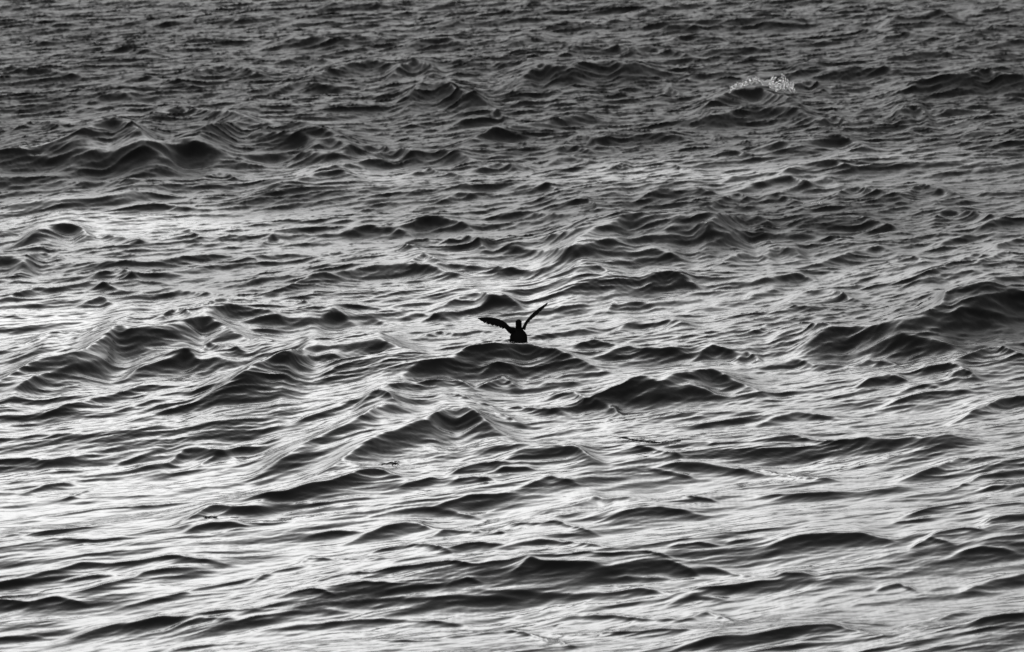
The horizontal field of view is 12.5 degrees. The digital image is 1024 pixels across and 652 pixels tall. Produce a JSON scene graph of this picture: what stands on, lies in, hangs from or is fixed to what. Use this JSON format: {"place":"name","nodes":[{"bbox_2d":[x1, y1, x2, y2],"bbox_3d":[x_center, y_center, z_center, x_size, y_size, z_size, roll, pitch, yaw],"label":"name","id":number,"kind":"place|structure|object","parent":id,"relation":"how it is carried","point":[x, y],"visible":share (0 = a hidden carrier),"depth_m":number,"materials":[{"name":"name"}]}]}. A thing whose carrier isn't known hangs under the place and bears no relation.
{"place":"outdoors","nodes":[
{"label":"outdoors","id":0,"kind":"place"},
{"bbox_2d":[0,0,1023,651],"bbox_3d":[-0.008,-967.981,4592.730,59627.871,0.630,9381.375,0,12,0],"label":"water","id":1,"kind":"structure","parent":0,"point":[264,264],"depth_m":39.18,"materials":[{"name":"black liquid"}]},
{"bbox_2d":[478,303,547,342],"bbox_3d":[0.008,-0.008,38.715,0.452,0.376,0.387,9,15,38],"label":"seabird","id":2,"kind":"object","parent":1,"relation":"on","point":[518,334],"visible":0.88,"depth_m":38.72,"materials":[{"name":"black"}]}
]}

